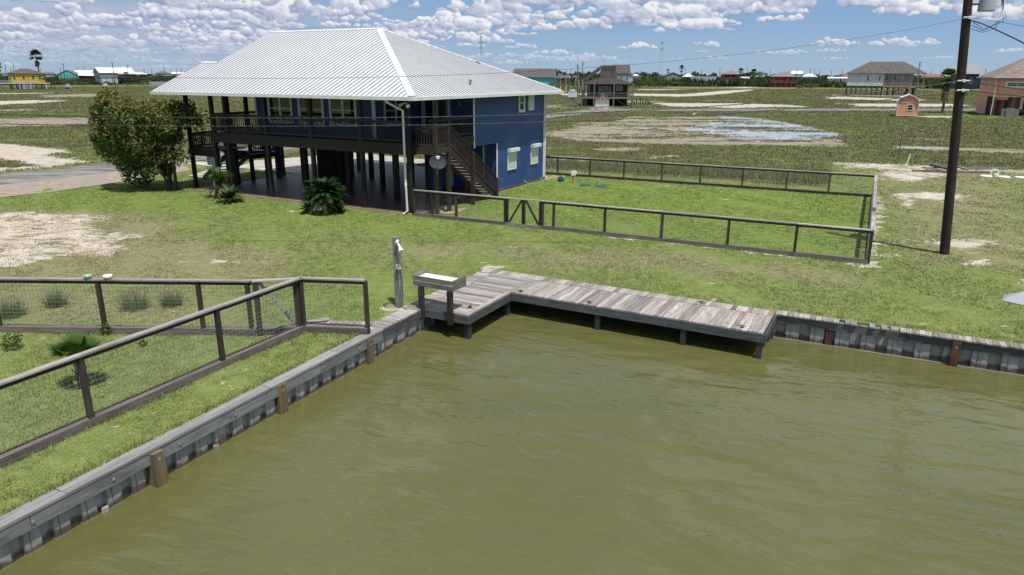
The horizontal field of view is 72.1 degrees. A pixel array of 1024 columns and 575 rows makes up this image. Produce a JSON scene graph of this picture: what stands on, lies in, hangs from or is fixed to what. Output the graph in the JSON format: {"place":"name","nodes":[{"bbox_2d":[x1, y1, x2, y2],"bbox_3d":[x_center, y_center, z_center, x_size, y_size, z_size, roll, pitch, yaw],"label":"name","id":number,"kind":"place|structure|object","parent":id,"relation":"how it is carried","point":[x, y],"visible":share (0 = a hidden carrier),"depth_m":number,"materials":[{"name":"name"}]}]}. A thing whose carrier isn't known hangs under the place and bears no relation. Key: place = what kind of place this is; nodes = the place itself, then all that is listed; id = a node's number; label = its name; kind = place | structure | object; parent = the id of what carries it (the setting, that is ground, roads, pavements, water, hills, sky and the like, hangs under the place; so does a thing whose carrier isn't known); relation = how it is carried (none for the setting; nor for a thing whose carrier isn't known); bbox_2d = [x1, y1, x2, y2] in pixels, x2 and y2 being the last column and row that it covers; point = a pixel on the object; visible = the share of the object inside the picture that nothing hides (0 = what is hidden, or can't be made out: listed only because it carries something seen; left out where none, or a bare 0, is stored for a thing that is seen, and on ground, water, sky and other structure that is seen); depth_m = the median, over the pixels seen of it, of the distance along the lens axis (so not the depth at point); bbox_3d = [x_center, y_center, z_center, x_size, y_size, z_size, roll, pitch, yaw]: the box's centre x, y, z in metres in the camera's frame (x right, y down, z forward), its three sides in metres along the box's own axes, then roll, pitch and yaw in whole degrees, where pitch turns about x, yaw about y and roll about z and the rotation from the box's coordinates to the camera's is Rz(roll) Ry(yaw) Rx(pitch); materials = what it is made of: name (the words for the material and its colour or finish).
{"place":"outdoors","nodes":[
{"label":"outdoors","id":0,"kind":"place"},
{"bbox_2d":[1,109,87,112],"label":"pavement","id":1,"kind":"structure","parent":0,"point":[36,110],"depth_m":126.19,"materials":[{"name":"concrete"}]},
{"bbox_2d":[59,70,78,78],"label":"house","id":2,"kind":"structure","parent":0,"point":[68,72],"depth_m":580.65,"materials":[{"name":"teal paint"}]},
{"bbox_2d":[74,70,92,72],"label":"house","id":3,"kind":"structure","parent":0,"point":[89,71],"depth_m":619.47,"materials":[{"name":"paint"}]},
{"bbox_2d":[187,162,246,179],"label":"path","id":4,"kind":"structure","parent":0,"point":[205,164],"depth_m":52.02,"materials":[{"name":"concrete"}]},
{"bbox_2d":[243,153,424,172],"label":"driveway","id":5,"kind":"structure","parent":0,"point":[293,165],"depth_m":54.54,"materials":[{"name":"concrete"}]},
{"bbox_2d":[0,108,1021,183],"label":"road","id":6,"kind":"structure","parent":0,"point":[6,178],"depth_m":51.71,"materials":[{"name":"asphalt"}]},
{"bbox_2d":[0,296,1023,574],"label":"water","id":7,"kind":"structure","parent":0,"point":[522,438],"depth_m":13.66,"materials":[{"name":"liquid"}]},
{"bbox_2d":[101,505,108,512],"bbox_3d":[-7.127,4.282,12.454,0.110,0.935,0.100,-9,19,-27],"label":"post stub","id":8,"kind":"object","parent":7,"relation":"in","point":[104,508],"visible":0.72,"depth_m":12.29,"materials":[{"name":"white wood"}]},
{"bbox_2d":[146,449,168,487],"bbox_3d":[-6.610,3.844,13.227,0.254,1.730,0.230,8,19,25],"label":"piling","id":9,"kind":"object","parent":7,"relation":"in","point":[157,474],"visible":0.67,"depth_m":13.01,"materials":[{"name":"brown wood"}]},
{"bbox_2d":[274,383,288,414],"bbox_3d":[-5.245,2.994,16.044,0.254,1.740,0.230,8,19,25],"label":"piling","id":10,"kind":"object","parent":7,"relation":"in","point":[281,404],"visible":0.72,"depth_m":15.82,"materials":[{"name":"brown wood"}]},
{"bbox_2d":[365,338,374,364],"bbox_3d":[-3.828,2.182,18.804,0.254,1.710,0.230,8,19,25],"label":"piling","id":11,"kind":"object","parent":7,"relation":"in","point":[369,356],"visible":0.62,"depth_m":18.58,"materials":[{"name":"brown wood"}]},
{"bbox_2d":[409,268,776,358],"bbox_3d":[2.330,1.656,21.151,9.856,2.212,4.734,9,19,27],"label":"dock","id":12,"kind":"object","parent":7,"relation":"in","point":[485,288],"visible":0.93,"depth_m":21.17,"materials":[{"name":"grey wood"}]},
{"bbox_2d":[412,269,465,324],"bbox_3d":[-2.144,0.275,20.714,1.430,1.330,0.740,9,19,27],"label":"cleaning table","id":13,"kind":"object","parent":12,"relation":"on","point":[438,280],"visible":1,"depth_m":20.38,"materials":[{"name":"brown wood"}]},
{"bbox_2d":[824,329,832,345],"bbox_3d":[9.040,1.812,20.203,0.184,1.720,0.204,8,19,25],"label":"piling","id":14,"kind":"object","parent":7,"relation":"in","point":[828,337],"visible":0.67,"depth_m":19.99,"materials":[{"name":"brown wood"}]},
{"bbox_2d":[948,341,961,366],"bbox_3d":[11.724,2.250,18.795,0.193,1.720,0.214,8,19,25],"label":"piling","id":15,"kind":"object","parent":7,"relation":"in","point":[954,354],"visible":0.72,"depth_m":18.56,"materials":[{"name":"brown wood"}]},
{"bbox_2d":[0,73,1023,515],"bbox_3d":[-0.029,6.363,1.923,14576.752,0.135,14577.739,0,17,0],"label":"ground","id":16,"kind":"structure","parent":0,"point":[38,157],"depth_m":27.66,"materials":[{"name":"plant"}]},
{"bbox_2d":[0,332,22,349],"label":"shrub","id":17,"kind":"object","parent":16,"relation":"on","point":[16,339],"visible":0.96,"depth_m":17.46,"materials":[{"name":"green plant"}]},
{"bbox_2d":[0,292,31,319],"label":"grass clump","id":18,"kind":"object","parent":16,"relation":"on","point":[3,309],"visible":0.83,"depth_m":19.80,"materials":[{"name":"plant"}]},
{"bbox_2d":[0,68,55,89],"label":"house","id":19,"kind":"structure","parent":16,"relation":"on","point":[25,78],"depth_m":288.29,"materials":[{"name":"yellow paint"}]},
{"bbox_2d":[29,49,42,87],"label":"palm tree","id":20,"kind":"object","parent":16,"relation":"on","point":[36,52],"visible":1,"depth_m":302.62,"materials":[{"name":"green plant"}]},
{"bbox_2d":[20,284,75,308],"bbox_3d":[-13.480,0.204,20.722,1.707,0.723,1.752,0,17,0],"label":"grass clump","id":21,"kind":"object","parent":16,"relation":"on","point":[52,297],"visible":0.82,"depth_m":20.69,"materials":[{"name":"plant"}]},
{"bbox_2d":[44,72,53,76],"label":"house","id":22,"kind":"structure","parent":16,"relation":"on","point":[49,74],"depth_m":641.09,"materials":[{"name":"paint"}]},
{"bbox_2d":[42,75,61,88],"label":"tree","id":23,"kind":"object","parent":16,"relation":"on","point":[52,77],"visible":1,"depth_m":290.32,"materials":[{"name":"green plant"}]},
{"bbox_2d":[43,329,104,388],"bbox_3d":[-9.484,1.543,15.321,1.314,1.340,1.147,0,17,0],"label":"fan palm","id":24,"kind":"object","parent":16,"relation":"on","point":[73,344],"visible":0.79,"depth_m":15.19,"materials":[{"name":"green plant"}]},
{"bbox_2d":[78,72,93,79],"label":"house","id":25,"kind":"structure","parent":16,"relation":"on","point":[84,75],"depth_m":531.00,"materials":[{"name":"paint"}]},
{"bbox_2d":[0,163,190,196],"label":"gravel shoulder","id":26,"kind":"object","parent":16,"relation":"on","point":[38,186],"visible":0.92,"depth_m":43.75},
{"bbox_2d":[98,321,113,334],"bbox_3d":[-10.700,1.087,18.518,0.405,0.360,0.379,7,18,21],"label":"shrub","id":27,"kind":"object","parent":16,"relation":"on","point":[104,326],"visible":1,"depth_m":18.47,"materials":[{"name":"green plant"}]},
{"bbox_2d":[92,67,146,83],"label":"house","id":28,"kind":"structure","parent":16,"relation":"on","point":[100,73],"depth_m":417.33,"materials":[{"name":"grey paint"}]},
{"bbox_2d":[0,277,256,336],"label":"fence","id":29,"kind":"object","parent":16,"relation":"on","point":[97,282],"visible":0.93,"depth_m":18.45,"materials":[{"name":"brown wood"}]},
{"bbox_2d":[82,274,91,278],"bbox_3d":[-10.979,-0.278,18.212,0.230,0.100,0.230,0,17,0],"label":"bowl","id":30,"kind":"object","parent":29,"relation":"on","point":[87,276],"visible":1,"depth_m":18.16,"materials":[{"name":"green ceramic"}]},
{"bbox_2d":[102,274,111,279],"bbox_3d":[-10.454,-0.273,18.203,0.230,0.100,0.230,0,17,0],"label":"bowl","id":31,"kind":"object","parent":29,"relation":"on","point":[107,276],"visible":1,"depth_m":18.15,"materials":[{"name":"white ceramic"}]},
{"bbox_2d":[106,285,157,311],"bbox_3d":[-11.122,0.268,20.544,1.884,0.723,1.936,-11,20,-34],"label":"grass clump","id":32,"kind":"object","parent":16,"relation":"on","point":[129,306],"visible":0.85,"depth_m":20.49,"materials":[{"name":"plant"}]},
{"bbox_2d":[87,87,209,189],"bbox_3d":[-20.984,-8.634,41.059,6.898,6.026,5.249,-6,18,-20],"label":"tree","id":33,"kind":"object","parent":16,"relation":"on","point":[106,141],"visible":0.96,"depth_m":39.92,"materials":[{"name":"green plant"}]},
{"bbox_2d":[149,82,165,84],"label":"block wall","id":34,"kind":"structure","parent":16,"relation":"on","point":[157,83],"depth_m":408.59,"materials":[{"name":"grey paint"}]},
{"bbox_2d":[155,71,169,76],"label":"house","id":35,"kind":"structure","parent":16,"relation":"on","point":[163,73],"depth_m":785.17,"materials":[{"name":"grey paint"}]},
{"bbox_2d":[145,285,187,307],"bbox_3d":[-10.102,0.253,20.888,1.440,0.562,1.429,-10,19,-30],"label":"grass clump","id":36,"kind":"object","parent":16,"relation":"on","point":[168,301],"visible":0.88,"depth_m":20.81,"materials":[{"name":"plant"}]},
{"bbox_2d":[0,276,370,468],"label":"fence","id":37,"kind":"object","parent":16,"relation":"on","point":[34,446],"visible":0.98,"depth_m":15.04,"materials":[{"name":"brown wood"}]},
{"bbox_2d":[251,277,301,335],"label":"gate","id":38,"kind":"structure","parent":37,"relation":"attached to","point":[255,283],"depth_m":18.48,"materials":[{"name":"brown wood"}]},
{"bbox_2d":[306,317,328,322],"bbox_3d":[-5.388,0.911,19.424,0.666,0.050,0.200,-5,18,-17],"label":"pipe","id":39,"kind":"object","parent":37,"relation":"on","point":[314,320],"visible":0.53,"depth_m":19.40,"materials":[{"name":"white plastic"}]},
{"bbox_2d":[199,166,231,197],"bbox_3d":[-16.297,-5.771,39.129,1.731,1.958,1.980,-13,21,-38],"label":"sago palm","id":40,"kind":"object","parent":16,"relation":"on","point":[218,177],"visible":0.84,"depth_m":38.93,"materials":[{"name":"green plant"}]},
{"bbox_2d":[0,305,434,570],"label":"bulkhead","id":41,"kind":"object","parent":16,"relation":"on","point":[30,527],"visible":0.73,"depth_m":13.64,"materials":[{"name":"grey wood"}]},
{"bbox_2d":[213,184,243,203],"bbox_3d":[-15.112,-4.974,37.737,1.830,1.098,1.735,12,20,34],"label":"sago palm","id":42,"kind":"object","parent":16,"relation":"on","point":[230,194],"visible":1,"depth_m":37.65,"materials":[{"name":"green plant"}]},
{"bbox_2d":[298,176,349,215],"bbox_3d":[-9.281,-4.393,34.836,2.504,2.249,2.470,0,17,0],"label":"sago palm","id":43,"kind":"object","parent":16,"relation":"on","point":[324,197],"visible":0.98,"depth_m":34.41,"materials":[{"name":"green plant"}]},
{"bbox_2d":[150,27,563,214],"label":"stilt house","id":44,"kind":"structure","parent":16,"relation":"on","point":[309,71],"depth_m":39.13,"materials":[{"name":"wood"}]},
{"bbox_2d":[206,147,221,185],"bbox_3d":[-17.371,-6.966,41.283,1.131,2.500,0.303,11,20,30],"label":"electric meter","id":45,"kind":"object","parent":44,"relation":"attached to","point":[211,161],"visible":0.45,"depth_m":41.10,"materials":[{"name":"grey paint"}]},
{"bbox_2d":[267,97,292,123],"bbox_3d":[-12.985,-9.981,39.400,1.860,1.560,0.075,9,19,27],"label":"window","id":46,"kind":"structure","parent":44,"relation":"in","point":[277,106],"depth_m":39.40,"materials":[{"name":"white paint"}]},
{"bbox_2d":[297,98,324,125],"bbox_3d":[-10.959,-9.658,38.360,1.860,1.560,0.075,9,19,27],"label":"window","id":47,"kind":"structure","parent":44,"relation":"in","point":[317,103],"depth_m":38.31,"materials":[{"name":"glass"}]},
{"bbox_2d":[328,99,356,126],"bbox_3d":[-8.977,-9.342,37.343,1.860,1.560,0.075,9,19,27],"label":"window","id":48,"kind":"structure","parent":44,"relation":"in","point":[343,108],"depth_m":37.33,"materials":[{"name":"glass"}]},
{"bbox_2d":[383,100,404,124],"bbox_3d":[-6.249,-9.511,37.945,0.075,1.500,2.090,9,19,27],"label":"window","id":49,"kind":"structure","parent":44,"relation":"in","point":[388,110],"depth_m":37.74,"materials":[{"name":"white paint"}]},
{"bbox_2d":[421,99,449,132],"bbox_3d":[-4.283,-9.704,39.442,1.890,2.080,0.095,9,19,27],"label":"door","id":50,"kind":"structure","parent":44,"relation":"in","point":[427,106],"depth_m":39.49,"materials":[{"name":"white paint"}]},
{"bbox_2d":[429,155,445,168],"bbox_3d":[-3.538,-5.738,33.465,0.604,1.102,0.681,9,19,26],"label":"satellite dish","id":51,"kind":"object","parent":44,"relation":"attached to","point":[437,161],"visible":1,"depth_m":33.47,"materials":[{"name":"grey paint"}]},
{"bbox_2d":[518,95,524,112],"bbox_3d":[0.601,-11.232,43.015,0.075,1.020,0.800,9,19,27],"label":"window","id":52,"kind":"structure","parent":44,"relation":"in","point":[521,99],"depth_m":43.02,"materials":[{"name":"white paint"}]},
{"bbox_2d":[392,236,403,307],"bbox_3d":[-3.259,-0.406,20.513,0.232,2.120,0.569,-10,20,-30],"label":"light post","id":53,"kind":"object","parent":16,"relation":"on","point":[397,251],"visible":0.99,"depth_m":20.55,"materials":[{"name":"grey wood"}]},
{"bbox_2d":[440,208,465,214],"bbox_3d":[-2.837,-3.832,35.423,0.737,0.149,1.783,15,23,41],"label":"rubble","id":54,"kind":"object","parent":16,"relation":"on","point":[447,212],"visible":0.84,"depth_m":34.96,"materials":[{"name":"stone"}]},
{"bbox_2d":[413,189,504,224],"bbox_3d":[-2.528,-3.784,33.187,5.037,1.320,0.150,8,19,25],"label":"fence","id":55,"kind":"object","parent":16,"relation":"on","point":[456,217],"visible":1,"depth_m":33.06,"materials":[{"name":"brown wood"}]},
{"bbox_2d":[0,75,980,88],"bbox_3d":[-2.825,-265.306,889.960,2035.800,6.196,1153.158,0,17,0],"label":"scrub","id":56,"kind":"object","parent":16,"relation":"on","point":[761,81],"visible":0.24,"depth_m":447.72,"materials":[{"name":"green plant"}]},
{"bbox_2d":[513,68,569,88],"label":"house","id":57,"kind":"structure","parent":16,"relation":"on","point":[551,76],"depth_m":263.90,"materials":[{"name":"teal paint"}]},
{"bbox_2d":[558,79,578,89],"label":"bush","id":58,"kind":"object","parent":16,"relation":"on","point":[568,82],"visible":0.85,"depth_m":329.00,"materials":[{"name":"green plant"}]},
{"bbox_2d":[571,171,576,182],"bbox_3d":[3.946,-7.053,44.898,0.360,0.760,0.190,0,17,0],"label":"control box","id":59,"kind":"object","parent":16,"relation":"on","point":[573,173],"visible":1,"depth_m":44.78,"materials":[{"name":"white plastic"}]},
{"bbox_2d":[567,63,633,106],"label":"house","id":60,"kind":"structure","parent":16,"relation":"on","point":[609,84],"depth_m":156.13,"materials":[{"name":"paint"}]},
{"bbox_2d":[595,99,608,106],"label":"garage door","id":61,"kind":"structure","parent":60,"relation":"in","point":[598,102],"depth_m":154.43,"materials":[{"name":"paint"}]},
{"bbox_2d":[601,86,607,95],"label":"french door","id":62,"kind":"structure","parent":60,"relation":"in","point":[602,87],"depth_m":156.41,"materials":[{"name":"paint"}]},
{"bbox_2d":[616,65,630,87],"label":"house","id":63,"kind":"structure","parent":16,"relation":"on","point":[623,72],"depth_m":365.86,"materials":[{"name":"blue paint"}]},
{"bbox_2d":[633,76,654,84],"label":"bush","id":64,"kind":"object","parent":16,"relation":"on","point":[644,81],"visible":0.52,"depth_m":410.20,"materials":[{"name":"green plant"}]},
{"bbox_2d":[634,83,663,88],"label":"bush","id":65,"kind":"object","parent":16,"relation":"on","point":[637,85],"visible":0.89,"depth_m":370.19,"materials":[{"name":"green plant"}]},
{"bbox_2d":[645,75,665,87],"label":"bush","id":66,"kind":"object","parent":16,"relation":"on","point":[662,80],"visible":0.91,"depth_m":397.63,"materials":[{"name":"green plant"}]},
{"bbox_2d":[658,81,671,86],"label":"bush","id":67,"kind":"object","parent":16,"relation":"on","point":[666,84],"visible":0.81,"depth_m":413.46,"materials":[{"name":"green plant"}]},
{"bbox_2d":[661,72,681,80],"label":"house","id":68,"kind":"structure","parent":16,"relation":"on","point":[669,75],"depth_m":533.97,"materials":[{"name":"green paint"}]},
{"bbox_2d":[688,83,710,86],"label":"bush","id":69,"kind":"object","parent":16,"relation":"on","point":[699,85],"visible":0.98,"depth_m":435.69,"materials":[{"name":"green plant"}]},
{"bbox_2d":[691,76,716,80],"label":"house","id":70,"kind":"structure","parent":16,"relation":"on","point":[706,78],"depth_m":519.60,"materials":[{"name":"stone"}]},
{"bbox_2d":[542,156,877,263],"bbox_3d":[7.708,-4.972,37.273,20.646,1.320,16.798,8,19,25],"label":"fence","id":71,"kind":"object","parent":16,"relation":"on","point":[871,229],"visible":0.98,"depth_m":30.11,"materials":[{"name":"brown wood"}]},
{"bbox_2d":[504,197,542,228],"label":"double gate","id":72,"kind":"structure","parent":71,"relation":"attached to","point":[524,202],"depth_m":31.71,"materials":[{"name":"brown wood"}]},
{"bbox_2d":[721,70,739,78],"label":"house","id":73,"kind":"structure","parent":16,"relation":"on","point":[730,74],"depth_m":523.60,"materials":[{"name":"paint"}]},
{"bbox_2d":[750,71,767,77],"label":"tree","id":74,"kind":"object","parent":16,"relation":"on","point":[759,73],"visible":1,"depth_m":618.82,"materials":[{"name":"green plant"}]},
{"bbox_2d":[770,72,798,87],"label":"house","id":75,"kind":"structure","parent":16,"relation":"on","point":[784,79],"depth_m":425.49,"materials":[{"name":"paint"}]},
{"bbox_2d":[802,74,817,78],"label":"house","id":76,"kind":"structure","parent":16,"relation":"on","point":[806,76],"depth_m":772.16,"materials":[{"name":"paint"}]},
{"bbox_2d":[810,78,823,85],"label":"bush","id":77,"kind":"object","parent":16,"relation":"on","point":[818,80],"visible":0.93,"depth_m":421.92,"materials":[{"name":"green plant"}]},
{"bbox_2d":[827,77,847,82],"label":"warehouse","id":78,"kind":"structure","parent":16,"relation":"on","point":[838,78],"depth_m":481.86,"materials":[{"name":"paint"}]},
{"bbox_2d":[832,95,900,96],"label":"concrete slab","id":79,"kind":"object","parent":16,"relation":"on","point":[869,95],"visible":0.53,"depth_m":244.42,"materials":[{"name":"concrete"}]},
{"bbox_2d":[845,62,926,96],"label":"house","id":80,"kind":"structure","parent":16,"relation":"on","point":[888,75],"depth_m":246.00,"materials":[{"name":"paint"}]},
{"bbox_2d":[773,310,1023,375],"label":"bulkhead","id":81,"kind":"object","parent":16,"relation":"on","point":[985,354],"visible":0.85,"depth_m":19.23,"materials":[{"name":"grey wood"}]},
{"bbox_2d":[895,94,919,116],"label":"garden shed","id":82,"kind":"structure","parent":16,"relation":"on","point":[906,107],"depth_m":120.03,"materials":[{"name":"orange paint"}]},
{"bbox_2d":[907,104,913,110],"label":"window","id":83,"kind":"structure","parent":82,"relation":"in","point":[909,107],"depth_m":119.88,"materials":[{"name":"white paint"}]},
{"bbox_2d":[915,62,921,95],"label":"utility pole","id":84,"kind":"object","parent":16,"relation":"on","point":[918,78],"visible":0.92,"depth_m":229.84,"materials":[{"name":"grey wood"}]},
{"bbox_2d":[938,67,956,112],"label":"palm tree","id":85,"kind":"object","parent":16,"relation":"on","point":[944,97],"visible":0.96,"depth_m":131.59,"materials":[{"name":"green plant"}]},
{"bbox_2d":[912,163,989,172],"bbox_3d":[31.775,-8.675,51.045,5.305,0.550,1.173,0,17,0],"label":"lumber pile","id":86,"kind":"object","parent":16,"relation":"on","point":[936,166],"visible":0.66,"depth_m":50.84,"materials":[{"name":"grey wood"}]},
{"bbox_2d":[949,65,981,88],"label":"house","id":87,"kind":"structure","parent":16,"relation":"on","point":[973,72],"depth_m":359.69,"materials":[{"name":"blue paint"}]},
{"bbox_2d":[939,0,1005,254],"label":"utility pole","id":88,"kind":"object","parent":16,"relation":"on","point":[954,144],"visible":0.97,"depth_m":25.82,"materials":[{"name":"brown wood"}]},
{"bbox_2d":[0,80,962,118],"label":"power line","id":89,"kind":"object","parent":88,"relation":"attached to","point":[484,115],"visible":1,"depth_m":25.85,"materials":[{"name":"rubber"}]},
{"bbox_2d":[1,90,961,126],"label":"power line","id":90,"kind":"object","parent":88,"relation":"attached to","point":[482,123],"visible":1,"depth_m":25.94,"materials":[{"name":"rubber"}]},
{"bbox_2d":[7,18,965,78],"bbox_3d":[-2.441,-8.592,25.219,37.120,2.181,0.044,0,17,0],"label":"power line","id":91,"kind":"object","parent":88,"relation":"attached to","point":[506,72],"visible":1,"depth_m":25.41,"materials":[{"name":"metal"}]},
{"bbox_2d":[968,81,1023,89],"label":"power line","id":92,"kind":"object","parent":88,"relation":"attached to","point":[995,85],"visible":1,"depth_m":25.71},
{"bbox_2d":[969,90,1023,96],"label":"power line","id":93,"kind":"object","parent":88,"relation":"attached to","point":[996,93],"visible":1,"depth_m":25.80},
{"bbox_2d":[971,20,1023,43],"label":"power line","id":94,"kind":"object","parent":88,"relation":"attached to","point":[998,31],"visible":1,"depth_m":22.96,"materials":[{"name":"rubber"}]},
{"bbox_2d":[967,167,1006,169],"bbox_3d":[35.318,-8.861,52.318,2.800,0.200,0.120,1,17,3],"label":"timber","id":95,"kind":"object","parent":16,"relation":"on","point":[986,168],"visible":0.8,"depth_m":52.27,"materials":[{"name":"grey wood"}]},
{"bbox_2d":[990,169,998,176],"bbox_3d":[33.272,-7.899,48.510,0.619,0.551,0.260,0,17,0],"label":"vent pipe","id":96,"kind":"object","parent":16,"relation":"on","point":[996,175],"visible":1,"depth_m":48.47,"materials":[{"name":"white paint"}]},
{"bbox_2d":[975,58,1023,115],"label":"house","id":97,"kind":"structure","parent":16,"relation":"on","point":[1011,75],"depth_m":124.99,"materials":[{"name":"orange paint"}]},
{"bbox_2d":[1005,81,1023,87],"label":"window","id":98,"kind":"structure","parent":97,"relation":"in","point":[1012,84],"depth_m":122.52,"materials":[{"name":"white paint"}]},
{"bbox_2d":[1001,108,1019,116],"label":"picket panel","id":99,"kind":"object","parent":16,"relation":"on","point":[1008,112],"visible":0.87,"depth_m":121.29,"materials":[{"name":"grey wood"}]},
{"bbox_2d":[1002,291,1023,304],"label":"overturned skiff","id":100,"kind":"object","parent":16,"relation":"on","point":[1017,298],"visible":1,"depth_m":21.59,"materials":[{"name":"white paint"}]},
{"bbox_2d":[0,0,1023,76],"bbox_3d":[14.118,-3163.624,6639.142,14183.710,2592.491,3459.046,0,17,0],"label":"sky","id":101,"kind":"structure","parent":0,"point":[147,36],"depth_m":7945.89,"materials":[{"name":"blue"}]},
{"bbox_2d":[0,86,1023,187],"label":"marsh grass","id":102,"kind":"structure","parent":0,"point":[551,100],"depth_m":92.47,"materials":[{"name":"plant"}]},
{"bbox_2d":[546,157,831,184],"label":"tall marsh grass","id":103,"kind":"structure","parent":0,"point":[727,172],"depth_m":49.48,"materials":[{"name":"plant"}]},
{"bbox_2d":[649,117,838,141],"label":"pond","id":104,"kind":"structure","parent":0,"point":[775,134],"depth_m":86.83,"materials":[{"name":"liquid"}]},
{"bbox_2d":[791,71,802,75],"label":"house","id":105,"kind":"structure","parent":0,"point":[797,72],"depth_m":819.93,"materials":[{"name":"paint"}]},
{"bbox_2d":[897,146,939,148],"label":"pond","id":106,"kind":"structure","parent":0,"point":[907,147],"depth_m":68.26,"materials":[{"name":"liquid"}]},
{"bbox_2d":[922,74,943,78],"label":"house","id":107,"kind":"structure","parent":0,"point":[930,76],"depth_m":736.34,"materials":[{"name":"paint"}]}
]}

